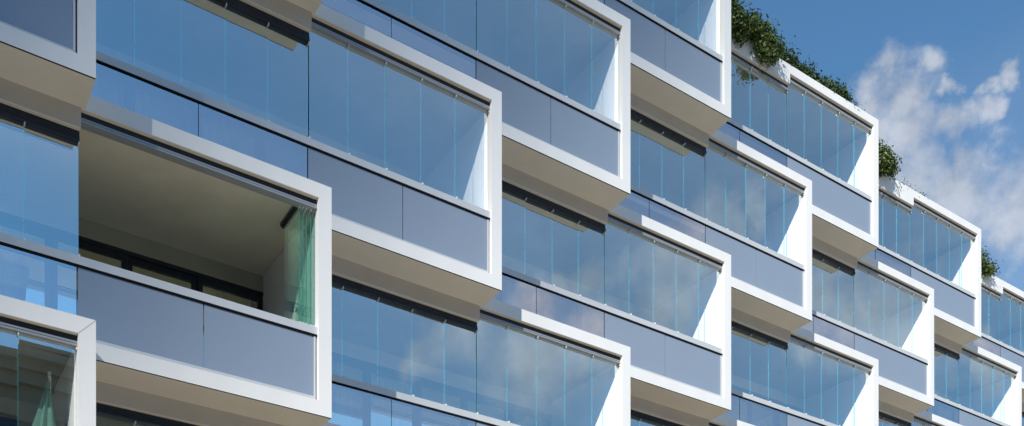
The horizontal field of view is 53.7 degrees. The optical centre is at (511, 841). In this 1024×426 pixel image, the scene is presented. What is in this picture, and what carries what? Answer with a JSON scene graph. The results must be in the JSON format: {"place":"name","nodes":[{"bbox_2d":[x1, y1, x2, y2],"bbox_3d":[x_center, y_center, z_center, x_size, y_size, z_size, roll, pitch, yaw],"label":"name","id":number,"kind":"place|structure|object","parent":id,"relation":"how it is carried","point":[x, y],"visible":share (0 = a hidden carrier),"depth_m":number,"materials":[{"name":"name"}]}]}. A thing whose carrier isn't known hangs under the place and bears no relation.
{"place":"outdoors","nodes":[
{"label":"outdoors","id":0,"kind":"place"},
{"bbox_2d":[0,0,1023,425],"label":"apartment building","id":1,"kind":"structure","parent":0,"point":[450,212],"depth_m":17.46,"materials":[{"name":"glass"}]},
{"bbox_2d":[32,371,54,425],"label":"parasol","id":2,"kind":"object","parent":1,"relation":"on","point":[44,415],"visible":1,"depth_m":11.96,"materials":[{"name":"green fabric"}]},
{"bbox_2d":[731,0,768,48],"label":"shrub","id":3,"kind":"object","parent":1,"relation":"on","point":[741,27],"visible":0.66,"depth_m":22.33,"materials":[{"name":"green plant"}]},
{"bbox_2d":[746,14,795,73],"bbox_3d":[5.710,-18.055,22.971,1.336,1.200,1.068,0,0,-17],"label":"shrub","id":4,"kind":"object","parent":1,"relation":"on","point":[769,50],"visible":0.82,"depth_m":22.73,"materials":[{"name":"green plant"}]},
{"bbox_2d":[773,27,788,62],"bbox_3d":[6.080,-18.334,23.633,1.142,0.929,0.731,0,0,-34],"label":"shrub","id":5,"kind":"object","parent":1,"relation":"on","point":[783,52],"visible":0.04,"depth_m":23.57,"materials":[{"name":"green plant"}]},
{"bbox_2d":[781,42,806,73],"bbox_3d":[6.569,-18.370,23.893,1.197,0.970,0.742,0,0,-34],"label":"shrub","id":6,"kind":"object","parent":1,"relation":"on","point":[791,60],"visible":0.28,"depth_m":23.75,"materials":[{"name":"green plant"}]},
{"bbox_2d":[794,52,821,105],"bbox_3d":[6.997,-18.257,24.247,1.104,1.124,0.724,0,0,-17],"label":"shrub","id":7,"kind":"object","parent":1,"relation":"on","point":[807,70],"visible":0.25,"depth_m":24.11,"materials":[{"name":"green plant"}]},
{"bbox_2d":[808,70,839,91],"bbox_3d":[7.429,-18.214,24.485,1.166,0.776,0.735,0,0,-34],"label":"shrub","id":8,"kind":"object","parent":1,"relation":"on","point":[824,82],"visible":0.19,"depth_m":24.36,"materials":[{"name":"green plant"}]},
{"bbox_2d":[829,76,856,104],"bbox_3d":[7.954,-18.258,24.816,1.217,0.928,0.812,0,0,-34],"label":"shrub","id":9,"kind":"object","parent":1,"relation":"on","point":[843,92],"visible":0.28,"depth_m":24.71,"materials":[{"name":"green plant"}]},
{"bbox_2d":[879,139,901,179],"bbox_3d":[9.785,-18.335,27.084,1.979,1.227,1.124,0,0,-34],"label":"shrub","id":10,"kind":"object","parent":1,"relation":"on","point":[888,163],"visible":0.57,"depth_m":26.95,"materials":[{"name":"green plant"}]},
{"bbox_2d":[981,242,1002,280],"bbox_3d":[14.836,-18.191,31.834,1.757,1.126,0.861,0,0,-34],"label":"shrub","id":11,"kind":"object","parent":1,"relation":"on","point":[988,268],"visible":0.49,"depth_m":31.76,"materials":[{"name":"green plant"}]},
{"bbox_2d":[739,0,1023,291],"label":"sky","id":12,"kind":"structure","parent":0,"point":[942,80],"materials":[{"name":"blue"}]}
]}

